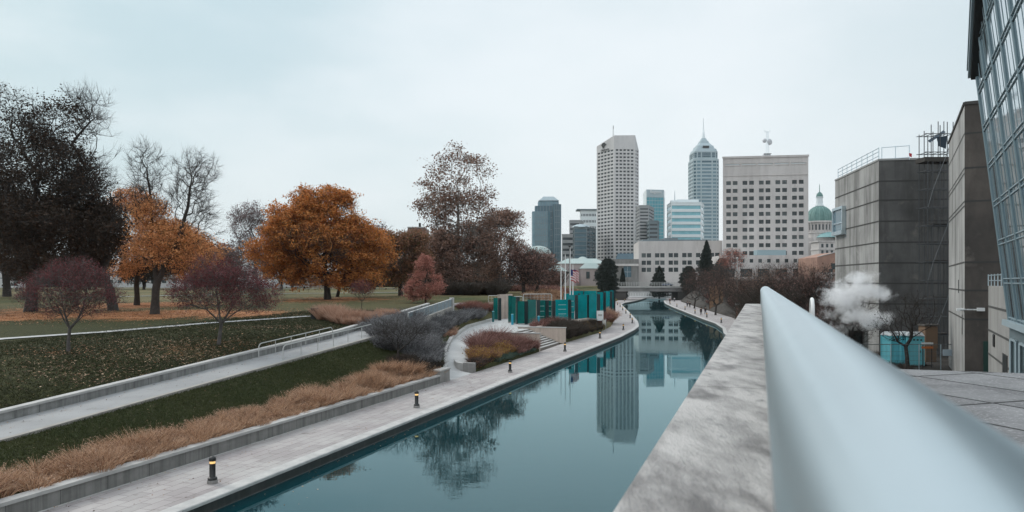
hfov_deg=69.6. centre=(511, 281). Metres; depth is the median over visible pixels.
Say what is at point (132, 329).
path
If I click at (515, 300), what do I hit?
glass screen
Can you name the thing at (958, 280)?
slot window
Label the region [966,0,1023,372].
glass building
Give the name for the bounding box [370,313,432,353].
bare shrub
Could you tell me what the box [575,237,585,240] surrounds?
window
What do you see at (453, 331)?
pink grass
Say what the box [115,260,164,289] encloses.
tree
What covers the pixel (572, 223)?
office block
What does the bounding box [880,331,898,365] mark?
portable toilet
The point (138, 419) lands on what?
lawn grass
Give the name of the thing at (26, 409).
ramp wall
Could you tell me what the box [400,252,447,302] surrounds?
red tree
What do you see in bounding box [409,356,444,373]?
dark shrub
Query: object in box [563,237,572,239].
window
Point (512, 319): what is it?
audio post
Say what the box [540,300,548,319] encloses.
glass screen
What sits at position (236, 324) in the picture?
lawn grass
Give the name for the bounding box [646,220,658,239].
office block
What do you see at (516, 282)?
distant woods
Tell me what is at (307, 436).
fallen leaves
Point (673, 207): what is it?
window
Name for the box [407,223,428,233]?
brick block
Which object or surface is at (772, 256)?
podium wing
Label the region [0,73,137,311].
oak tree
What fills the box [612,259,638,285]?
concrete block
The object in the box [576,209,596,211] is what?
roof slab
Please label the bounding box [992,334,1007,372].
doorway
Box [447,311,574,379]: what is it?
curved path
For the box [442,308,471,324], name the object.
grey shrub
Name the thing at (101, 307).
fallen leaves
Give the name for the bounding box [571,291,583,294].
glass screen
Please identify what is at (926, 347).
barricade
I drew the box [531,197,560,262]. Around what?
glass tower
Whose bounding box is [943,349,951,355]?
fence sign
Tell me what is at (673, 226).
window
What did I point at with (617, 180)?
office tower
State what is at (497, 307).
glass screen
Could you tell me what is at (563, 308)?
glass screen
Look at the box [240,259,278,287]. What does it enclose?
house
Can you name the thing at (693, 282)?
bare tree
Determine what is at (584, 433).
canal water
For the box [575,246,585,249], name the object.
window
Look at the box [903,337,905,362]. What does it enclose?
door
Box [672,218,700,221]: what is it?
window
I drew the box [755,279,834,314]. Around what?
dark bush
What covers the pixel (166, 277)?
tree
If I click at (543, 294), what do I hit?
tan hedge
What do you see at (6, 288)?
oak tree
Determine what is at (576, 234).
window
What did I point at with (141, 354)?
fallen leaves
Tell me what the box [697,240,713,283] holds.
evergreen tree
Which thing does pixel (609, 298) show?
glass screen
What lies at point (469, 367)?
planter curb
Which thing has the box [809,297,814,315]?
loop handrail
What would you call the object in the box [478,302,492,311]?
grass clump
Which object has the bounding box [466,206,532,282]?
sycamore tree
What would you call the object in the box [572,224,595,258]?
office block
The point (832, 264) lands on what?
window
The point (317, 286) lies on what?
house
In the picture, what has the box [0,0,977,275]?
sky
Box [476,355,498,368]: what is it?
green shrub
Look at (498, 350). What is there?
gold shrub
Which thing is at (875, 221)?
concrete museum
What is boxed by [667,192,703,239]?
office block
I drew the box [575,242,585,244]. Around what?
window
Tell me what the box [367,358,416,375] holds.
grass clump
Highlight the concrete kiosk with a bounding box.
[841,326,868,348]
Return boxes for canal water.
[213,299,724,511]
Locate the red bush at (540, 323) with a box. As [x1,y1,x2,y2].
[528,315,567,326]
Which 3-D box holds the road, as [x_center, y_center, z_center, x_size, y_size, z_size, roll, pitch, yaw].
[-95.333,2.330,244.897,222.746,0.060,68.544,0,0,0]
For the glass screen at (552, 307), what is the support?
on the curved path at (455, 350)
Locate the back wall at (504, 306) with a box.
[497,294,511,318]
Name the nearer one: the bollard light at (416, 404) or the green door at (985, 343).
the green door at (985, 343)
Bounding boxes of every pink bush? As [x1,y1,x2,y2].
[588,310,613,322]
[606,306,621,321]
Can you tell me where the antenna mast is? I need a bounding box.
[762,130,771,155]
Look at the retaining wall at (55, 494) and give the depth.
30.06 m
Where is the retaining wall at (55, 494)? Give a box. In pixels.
[0,375,439,511]
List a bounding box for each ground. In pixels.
[0,286,617,498]
[681,289,951,370]
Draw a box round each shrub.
[355,310,408,335]
[368,323,426,351]
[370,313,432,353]
[385,352,421,364]
[387,304,432,331]
[400,328,446,355]
[408,332,449,363]
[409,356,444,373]
[419,318,448,337]
[431,312,457,330]
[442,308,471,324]
[459,307,488,318]
[459,324,534,348]
[461,338,516,358]
[464,356,492,365]
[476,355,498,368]
[492,348,535,361]
[503,335,543,353]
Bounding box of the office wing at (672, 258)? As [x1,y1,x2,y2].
[634,238,722,285]
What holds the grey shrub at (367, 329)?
on the park ground at (25, 328)
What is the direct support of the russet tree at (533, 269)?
on the park ground at (25, 328)
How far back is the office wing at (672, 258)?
382.22 m
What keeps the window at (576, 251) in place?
in the office block at (584, 240)
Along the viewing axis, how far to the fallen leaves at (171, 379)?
41.50 m
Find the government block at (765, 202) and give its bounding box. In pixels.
[722,155,808,254]
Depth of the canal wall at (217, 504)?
34.47 m
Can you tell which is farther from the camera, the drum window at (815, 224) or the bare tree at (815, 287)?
the drum window at (815, 224)
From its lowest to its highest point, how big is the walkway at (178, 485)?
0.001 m
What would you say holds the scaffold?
on the ground at (722, 311)
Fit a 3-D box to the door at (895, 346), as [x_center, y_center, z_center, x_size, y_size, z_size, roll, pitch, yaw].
[27.561,4.947,52.386,0.805,1.900,0.090,0,0,-7]
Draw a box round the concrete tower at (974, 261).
[948,100,1002,371]
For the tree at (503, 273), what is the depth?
246.06 m
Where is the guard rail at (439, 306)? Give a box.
[408,299,450,316]
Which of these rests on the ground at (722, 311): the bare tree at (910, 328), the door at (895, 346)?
the bare tree at (910, 328)
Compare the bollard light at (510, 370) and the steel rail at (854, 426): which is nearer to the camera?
the steel rail at (854, 426)
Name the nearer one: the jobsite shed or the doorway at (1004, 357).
the doorway at (1004, 357)
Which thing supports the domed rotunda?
on the park ground at (25, 328)
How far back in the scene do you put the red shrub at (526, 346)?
74.76 m
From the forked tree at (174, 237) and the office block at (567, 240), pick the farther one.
the office block at (567, 240)
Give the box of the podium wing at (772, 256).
[711,250,810,279]
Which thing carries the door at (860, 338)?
in the concrete kiosk
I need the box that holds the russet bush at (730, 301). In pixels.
[724,297,740,306]
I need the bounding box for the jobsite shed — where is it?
[917,324,939,361]
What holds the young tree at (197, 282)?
on the park ground at (25, 328)
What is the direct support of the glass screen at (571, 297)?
on the curved path at (455, 350)
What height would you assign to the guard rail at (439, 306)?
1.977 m
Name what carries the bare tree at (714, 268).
on the ground at (722, 311)
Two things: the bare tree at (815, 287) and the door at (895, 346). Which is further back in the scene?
the bare tree at (815, 287)
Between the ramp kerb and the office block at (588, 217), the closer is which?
the ramp kerb
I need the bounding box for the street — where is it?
[627,292,670,298]
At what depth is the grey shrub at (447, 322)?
81.26 m
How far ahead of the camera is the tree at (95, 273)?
229.75 m
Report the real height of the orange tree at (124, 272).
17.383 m
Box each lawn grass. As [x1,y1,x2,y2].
[0,309,400,408]
[0,339,443,473]
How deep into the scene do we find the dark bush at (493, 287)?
137.91 m
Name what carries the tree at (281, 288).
on the park ground at (25, 328)
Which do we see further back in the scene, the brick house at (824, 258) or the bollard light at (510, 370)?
the brick house at (824, 258)
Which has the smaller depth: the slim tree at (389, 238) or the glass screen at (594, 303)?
the glass screen at (594, 303)
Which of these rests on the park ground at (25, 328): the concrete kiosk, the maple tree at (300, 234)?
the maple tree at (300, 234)
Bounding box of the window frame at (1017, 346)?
[1009,338,1023,372]
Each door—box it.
[849,331,862,345]
[894,338,898,362]
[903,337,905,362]
[910,338,920,364]
[983,341,987,371]
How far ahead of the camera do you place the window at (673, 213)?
760.51 m
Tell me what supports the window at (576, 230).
in the office block at (584, 240)
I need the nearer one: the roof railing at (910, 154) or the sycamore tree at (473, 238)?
the roof railing at (910, 154)
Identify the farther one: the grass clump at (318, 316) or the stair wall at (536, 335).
the stair wall at (536, 335)
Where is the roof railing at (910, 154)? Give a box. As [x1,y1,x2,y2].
[838,145,911,175]
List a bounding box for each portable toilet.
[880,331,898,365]
[896,331,905,363]
[906,332,924,366]
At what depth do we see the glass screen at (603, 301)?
121.46 m
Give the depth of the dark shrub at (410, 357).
54.78 m
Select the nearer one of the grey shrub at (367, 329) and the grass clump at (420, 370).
the grass clump at (420, 370)
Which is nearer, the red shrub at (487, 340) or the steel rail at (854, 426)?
the steel rail at (854, 426)
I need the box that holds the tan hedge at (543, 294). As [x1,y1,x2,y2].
[520,288,566,300]
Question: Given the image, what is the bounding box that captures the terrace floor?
[900,369,1023,446]
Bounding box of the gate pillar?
[434,367,450,382]
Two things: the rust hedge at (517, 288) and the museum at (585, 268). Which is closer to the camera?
the rust hedge at (517, 288)
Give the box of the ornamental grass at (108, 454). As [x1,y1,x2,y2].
[0,361,448,497]
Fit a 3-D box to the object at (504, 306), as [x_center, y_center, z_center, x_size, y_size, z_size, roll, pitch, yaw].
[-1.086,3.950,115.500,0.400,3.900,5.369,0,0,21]
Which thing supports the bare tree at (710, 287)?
on the walkway at (727, 322)
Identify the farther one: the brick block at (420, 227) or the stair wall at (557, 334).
the brick block at (420, 227)
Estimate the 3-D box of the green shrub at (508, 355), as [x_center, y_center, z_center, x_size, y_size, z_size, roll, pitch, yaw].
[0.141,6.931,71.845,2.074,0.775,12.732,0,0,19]
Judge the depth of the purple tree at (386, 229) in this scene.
161.33 m
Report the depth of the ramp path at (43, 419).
39.87 m
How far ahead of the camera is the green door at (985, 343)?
39.52 m
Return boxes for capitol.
[808,184,834,254]
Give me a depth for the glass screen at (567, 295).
141.57 m
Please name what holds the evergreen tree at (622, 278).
on the park ground at (25, 328)
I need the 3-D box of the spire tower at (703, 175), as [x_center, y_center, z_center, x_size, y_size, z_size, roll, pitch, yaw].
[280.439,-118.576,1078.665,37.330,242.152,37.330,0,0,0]
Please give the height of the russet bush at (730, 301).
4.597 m
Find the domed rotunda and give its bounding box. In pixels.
[525,246,554,262]
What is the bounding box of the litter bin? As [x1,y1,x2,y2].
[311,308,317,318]
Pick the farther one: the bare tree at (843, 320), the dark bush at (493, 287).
the dark bush at (493, 287)
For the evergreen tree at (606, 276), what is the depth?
260.02 m
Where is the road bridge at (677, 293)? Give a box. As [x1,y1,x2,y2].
[615,282,686,299]
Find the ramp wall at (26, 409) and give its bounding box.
[0,303,429,421]
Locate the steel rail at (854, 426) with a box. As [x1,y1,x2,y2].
[760,286,1023,511]
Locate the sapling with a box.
[349,278,374,308]
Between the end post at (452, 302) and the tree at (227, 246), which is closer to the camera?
the end post at (452, 302)
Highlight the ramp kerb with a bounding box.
[0,307,452,440]
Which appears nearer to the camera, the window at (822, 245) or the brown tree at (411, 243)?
the brown tree at (411, 243)
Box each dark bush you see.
[428,277,468,294]
[452,280,487,295]
[475,280,514,294]
[546,315,588,338]
[575,318,604,333]
[719,277,828,319]
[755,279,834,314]
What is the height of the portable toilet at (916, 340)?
2.390 m
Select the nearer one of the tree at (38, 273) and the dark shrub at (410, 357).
the dark shrub at (410, 357)
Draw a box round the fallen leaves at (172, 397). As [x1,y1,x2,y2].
[23,348,354,458]
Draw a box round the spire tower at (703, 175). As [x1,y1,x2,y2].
[688,118,718,240]
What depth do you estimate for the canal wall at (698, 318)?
153.09 m
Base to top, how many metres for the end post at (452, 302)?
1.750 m
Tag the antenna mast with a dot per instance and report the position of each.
(769, 141)
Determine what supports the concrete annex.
on the ground at (722, 311)
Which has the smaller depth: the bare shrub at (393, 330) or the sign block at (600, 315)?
the bare shrub at (393, 330)
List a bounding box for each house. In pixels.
[0,273,24,287]
[110,271,142,286]
[146,274,186,287]
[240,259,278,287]
[279,281,302,287]
[299,275,334,287]
[798,252,834,280]
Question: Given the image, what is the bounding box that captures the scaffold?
[916,121,953,357]
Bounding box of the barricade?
[921,342,932,367]
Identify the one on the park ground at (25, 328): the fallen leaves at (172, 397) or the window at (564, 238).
the fallen leaves at (172, 397)
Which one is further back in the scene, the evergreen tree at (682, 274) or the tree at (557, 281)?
the evergreen tree at (682, 274)
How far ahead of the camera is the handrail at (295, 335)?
54.18 m
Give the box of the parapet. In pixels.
[613,304,774,511]
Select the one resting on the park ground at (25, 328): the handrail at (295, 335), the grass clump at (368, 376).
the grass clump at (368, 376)
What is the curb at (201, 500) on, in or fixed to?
on the canal wall at (217, 504)
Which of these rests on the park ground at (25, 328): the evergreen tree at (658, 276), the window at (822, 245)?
the evergreen tree at (658, 276)
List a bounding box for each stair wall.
[486,332,540,351]
[517,326,565,343]
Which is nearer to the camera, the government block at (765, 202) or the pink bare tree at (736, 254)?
the pink bare tree at (736, 254)
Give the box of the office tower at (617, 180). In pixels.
[597,126,638,260]
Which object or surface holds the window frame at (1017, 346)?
in the glass building
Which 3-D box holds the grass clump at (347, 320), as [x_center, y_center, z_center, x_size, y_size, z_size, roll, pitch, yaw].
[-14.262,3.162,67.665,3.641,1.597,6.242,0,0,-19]
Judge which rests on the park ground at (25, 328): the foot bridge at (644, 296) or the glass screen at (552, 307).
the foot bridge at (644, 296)
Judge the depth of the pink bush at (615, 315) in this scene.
128.44 m
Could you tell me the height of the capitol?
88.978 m
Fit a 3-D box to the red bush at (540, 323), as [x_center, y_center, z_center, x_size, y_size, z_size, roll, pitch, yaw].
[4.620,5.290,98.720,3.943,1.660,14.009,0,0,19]
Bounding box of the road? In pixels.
[219,288,323,288]
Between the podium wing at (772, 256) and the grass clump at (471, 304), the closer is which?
the grass clump at (471, 304)
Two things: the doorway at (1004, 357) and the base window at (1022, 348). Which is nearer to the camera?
the base window at (1022, 348)
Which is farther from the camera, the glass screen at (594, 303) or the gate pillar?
the glass screen at (594, 303)
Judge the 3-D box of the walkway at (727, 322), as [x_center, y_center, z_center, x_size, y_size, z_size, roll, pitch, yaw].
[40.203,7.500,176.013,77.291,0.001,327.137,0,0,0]
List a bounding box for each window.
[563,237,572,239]
[575,229,585,231]
[575,233,585,236]
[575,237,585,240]
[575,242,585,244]
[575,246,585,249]
[575,250,585,253]
[623,266,630,276]
[672,206,700,208]
[672,212,700,214]
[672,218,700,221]
[672,225,700,227]
[672,231,700,233]
[672,237,700,239]
[809,224,829,229]
[821,244,832,253]
[829,263,834,277]
[831,206,845,235]
[958,280,962,333]
[1012,341,1023,372]
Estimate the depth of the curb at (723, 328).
145.07 m
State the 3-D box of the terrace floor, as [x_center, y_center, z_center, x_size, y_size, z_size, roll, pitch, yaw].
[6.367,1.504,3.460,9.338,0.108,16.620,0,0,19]
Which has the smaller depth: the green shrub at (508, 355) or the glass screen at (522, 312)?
the green shrub at (508, 355)
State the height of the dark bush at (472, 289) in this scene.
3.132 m
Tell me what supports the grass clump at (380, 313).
on the park ground at (25, 328)
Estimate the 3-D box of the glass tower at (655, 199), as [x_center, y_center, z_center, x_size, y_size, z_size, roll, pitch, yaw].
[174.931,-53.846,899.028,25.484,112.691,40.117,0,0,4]
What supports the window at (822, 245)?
in the capitol
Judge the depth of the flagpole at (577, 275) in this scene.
132.46 m
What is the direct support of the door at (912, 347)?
in the portable toilet at (916, 340)
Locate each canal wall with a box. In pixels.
[188,298,645,511]
[664,303,724,335]
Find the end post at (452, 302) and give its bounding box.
[449,298,453,310]
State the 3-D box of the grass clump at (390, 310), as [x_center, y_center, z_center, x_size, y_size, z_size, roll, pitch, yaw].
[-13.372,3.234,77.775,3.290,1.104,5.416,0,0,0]
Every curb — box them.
[159,298,643,511]
[454,359,475,372]
[664,298,726,334]
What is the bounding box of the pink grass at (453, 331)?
[443,326,458,336]
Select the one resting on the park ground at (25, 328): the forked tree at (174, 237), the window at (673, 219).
the forked tree at (174, 237)
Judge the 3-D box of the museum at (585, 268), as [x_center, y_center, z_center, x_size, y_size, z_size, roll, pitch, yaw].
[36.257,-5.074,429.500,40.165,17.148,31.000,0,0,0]
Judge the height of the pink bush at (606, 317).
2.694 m
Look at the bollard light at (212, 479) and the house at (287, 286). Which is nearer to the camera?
the bollard light at (212, 479)
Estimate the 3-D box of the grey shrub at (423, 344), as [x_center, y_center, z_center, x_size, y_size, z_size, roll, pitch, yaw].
[-7.852,5.105,62.954,4.673,2.196,12.041,0,0,0]
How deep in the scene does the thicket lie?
92.56 m
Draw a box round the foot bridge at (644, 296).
[629,293,670,296]
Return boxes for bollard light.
[207,456,217,484]
[413,391,419,407]
[508,360,511,372]
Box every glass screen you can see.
[493,298,500,319]
[508,296,513,322]
[512,297,519,323]
[518,301,527,324]
[527,300,539,323]
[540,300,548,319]
[549,301,555,318]
[555,300,570,318]
[564,293,579,309]
[569,295,577,319]
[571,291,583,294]
[578,295,588,318]
[584,291,598,294]
[589,294,599,319]
[597,292,605,313]
[604,291,612,309]
[610,290,614,309]
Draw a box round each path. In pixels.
[0,303,461,437]
[0,316,306,339]
[120,292,379,296]
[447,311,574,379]
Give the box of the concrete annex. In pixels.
[988,274,1008,372]
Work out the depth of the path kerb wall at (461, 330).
83.20 m
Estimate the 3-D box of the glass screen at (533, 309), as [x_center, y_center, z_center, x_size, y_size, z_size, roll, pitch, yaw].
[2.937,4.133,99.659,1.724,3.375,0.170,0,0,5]
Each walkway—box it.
[38,298,641,511]
[665,298,734,331]
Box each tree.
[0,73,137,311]
[0,159,59,296]
[0,253,62,282]
[2,167,136,310]
[9,254,129,350]
[56,253,114,289]
[106,183,234,304]
[114,131,228,313]
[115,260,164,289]
[151,259,212,284]
[161,249,285,344]
[206,242,245,289]
[221,199,271,283]
[238,182,402,299]
[256,259,285,289]
[327,222,399,296]
[372,226,436,295]
[373,221,404,288]
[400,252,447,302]
[407,140,508,282]
[407,226,476,284]
[464,262,504,282]
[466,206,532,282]
[498,243,551,293]
[517,246,561,290]
[544,271,562,286]
[593,258,618,292]
[619,268,628,298]
[647,266,670,298]
[678,266,697,293]
[678,267,717,308]
[693,259,738,314]
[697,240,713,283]
[709,247,747,277]
[711,258,728,280]
[715,261,761,307]
[736,257,800,294]
[768,259,819,295]
[786,262,834,310]
[819,288,890,347]
[865,288,941,367]
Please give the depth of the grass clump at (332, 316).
68.49 m
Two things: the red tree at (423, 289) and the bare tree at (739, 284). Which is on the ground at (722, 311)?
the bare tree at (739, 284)
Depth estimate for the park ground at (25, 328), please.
64.10 m
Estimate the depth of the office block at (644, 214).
720.50 m
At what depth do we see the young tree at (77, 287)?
47.01 m
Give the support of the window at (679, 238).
in the office block at (685, 219)
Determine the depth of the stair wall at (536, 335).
78.92 m
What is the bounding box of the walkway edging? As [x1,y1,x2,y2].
[39,382,444,511]
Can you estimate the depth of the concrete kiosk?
55.75 m
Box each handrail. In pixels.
[258,327,332,356]
[282,324,371,359]
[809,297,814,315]
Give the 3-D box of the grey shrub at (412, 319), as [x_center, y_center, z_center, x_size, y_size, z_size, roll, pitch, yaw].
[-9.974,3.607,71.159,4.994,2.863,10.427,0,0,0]
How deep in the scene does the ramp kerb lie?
39.94 m
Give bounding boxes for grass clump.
[304,301,343,319]
[314,302,365,323]
[336,309,375,324]
[349,368,391,390]
[363,310,385,317]
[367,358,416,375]
[374,308,399,315]
[393,359,428,380]
[454,300,489,309]
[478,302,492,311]
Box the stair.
[513,329,559,350]
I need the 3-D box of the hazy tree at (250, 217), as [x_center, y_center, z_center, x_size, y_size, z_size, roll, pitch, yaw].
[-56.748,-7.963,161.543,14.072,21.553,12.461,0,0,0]
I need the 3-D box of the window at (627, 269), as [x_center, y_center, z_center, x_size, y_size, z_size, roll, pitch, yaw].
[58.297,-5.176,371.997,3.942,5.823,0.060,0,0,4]
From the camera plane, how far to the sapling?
83.33 m
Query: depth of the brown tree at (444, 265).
148.52 m
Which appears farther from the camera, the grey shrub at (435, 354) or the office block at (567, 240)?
the office block at (567, 240)
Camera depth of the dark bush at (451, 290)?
137.57 m
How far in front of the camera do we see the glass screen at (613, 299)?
136.95 m
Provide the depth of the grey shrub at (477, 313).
99.64 m
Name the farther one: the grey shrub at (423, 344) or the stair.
the stair
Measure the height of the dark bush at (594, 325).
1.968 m
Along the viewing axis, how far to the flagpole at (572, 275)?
130.97 m
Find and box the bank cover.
[870,348,932,368]
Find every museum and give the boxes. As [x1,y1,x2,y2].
[549,259,601,285]
[831,158,948,352]
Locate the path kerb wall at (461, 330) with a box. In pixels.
[444,318,491,366]
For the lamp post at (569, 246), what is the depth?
174.91 m
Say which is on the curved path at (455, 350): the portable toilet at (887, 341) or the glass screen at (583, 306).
the glass screen at (583, 306)
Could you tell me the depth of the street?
343.51 m
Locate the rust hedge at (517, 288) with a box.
[510,284,596,293]
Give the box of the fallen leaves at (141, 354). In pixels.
[0,312,341,398]
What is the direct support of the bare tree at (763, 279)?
on the ground at (722, 311)
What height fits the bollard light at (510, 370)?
1.030 m
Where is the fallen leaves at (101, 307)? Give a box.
[0,296,446,365]
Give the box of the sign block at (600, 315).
[597,311,602,320]
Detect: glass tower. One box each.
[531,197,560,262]
[643,189,664,239]
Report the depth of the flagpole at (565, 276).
129.43 m
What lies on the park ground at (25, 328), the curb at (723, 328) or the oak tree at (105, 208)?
the oak tree at (105, 208)
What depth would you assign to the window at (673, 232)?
760.51 m
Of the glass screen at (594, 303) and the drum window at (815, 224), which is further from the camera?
the drum window at (815, 224)
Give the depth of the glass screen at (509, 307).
103.05 m
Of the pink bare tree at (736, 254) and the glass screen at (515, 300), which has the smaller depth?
the glass screen at (515, 300)
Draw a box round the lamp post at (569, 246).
[568,245,570,292]
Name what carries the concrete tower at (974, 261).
on the ground at (722, 311)
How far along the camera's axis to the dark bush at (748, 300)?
118.05 m
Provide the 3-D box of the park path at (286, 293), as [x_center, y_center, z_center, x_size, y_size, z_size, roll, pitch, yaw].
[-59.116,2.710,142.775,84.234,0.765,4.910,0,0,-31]
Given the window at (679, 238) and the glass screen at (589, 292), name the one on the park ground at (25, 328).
the glass screen at (589, 292)
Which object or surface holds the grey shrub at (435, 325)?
on the park ground at (25, 328)
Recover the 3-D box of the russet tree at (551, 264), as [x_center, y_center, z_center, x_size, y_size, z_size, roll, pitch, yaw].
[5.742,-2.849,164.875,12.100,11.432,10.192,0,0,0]
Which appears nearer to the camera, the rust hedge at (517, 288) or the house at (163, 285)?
the rust hedge at (517, 288)
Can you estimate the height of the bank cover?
1.719 m
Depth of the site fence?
49.00 m
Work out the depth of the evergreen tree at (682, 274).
288.56 m
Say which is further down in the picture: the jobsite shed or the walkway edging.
the walkway edging
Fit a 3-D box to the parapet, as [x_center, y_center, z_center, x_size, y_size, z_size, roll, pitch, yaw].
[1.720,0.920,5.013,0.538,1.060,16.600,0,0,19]
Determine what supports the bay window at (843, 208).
in the concrete museum at (875, 221)
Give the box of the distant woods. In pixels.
[39,263,574,286]
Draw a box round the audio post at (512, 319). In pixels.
[511,314,513,324]
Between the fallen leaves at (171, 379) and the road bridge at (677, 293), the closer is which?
the fallen leaves at (171, 379)
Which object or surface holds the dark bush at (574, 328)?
on the park ground at (25, 328)
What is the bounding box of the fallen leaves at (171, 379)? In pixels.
[5,332,365,433]
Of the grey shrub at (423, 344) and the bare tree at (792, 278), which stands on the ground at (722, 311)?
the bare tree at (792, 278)
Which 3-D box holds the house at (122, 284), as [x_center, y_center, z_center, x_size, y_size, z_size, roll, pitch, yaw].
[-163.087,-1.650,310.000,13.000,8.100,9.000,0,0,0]
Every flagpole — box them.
[565,254,565,299]
[570,260,575,294]
[572,264,578,294]
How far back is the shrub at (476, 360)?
62.78 m
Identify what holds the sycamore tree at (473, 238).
on the park ground at (25, 328)
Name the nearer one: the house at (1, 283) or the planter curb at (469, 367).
the planter curb at (469, 367)
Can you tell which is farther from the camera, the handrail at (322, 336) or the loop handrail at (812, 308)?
the handrail at (322, 336)
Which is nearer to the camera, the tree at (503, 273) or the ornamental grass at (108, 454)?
the ornamental grass at (108, 454)
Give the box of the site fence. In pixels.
[860,344,950,369]
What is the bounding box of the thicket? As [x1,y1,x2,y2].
[707,276,863,330]
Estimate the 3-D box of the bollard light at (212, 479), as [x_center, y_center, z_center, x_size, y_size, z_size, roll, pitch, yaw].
[-11.143,7.005,27.381,0.380,1.030,0.380,0,0,0]
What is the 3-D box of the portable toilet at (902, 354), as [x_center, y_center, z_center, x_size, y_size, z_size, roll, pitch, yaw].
[27.948,4.774,52.588,0.970,2.390,0.995,0,0,-7]
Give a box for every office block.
[562,234,572,260]
[569,220,583,233]
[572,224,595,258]
[580,210,596,228]
[636,205,653,242]
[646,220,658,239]
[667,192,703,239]

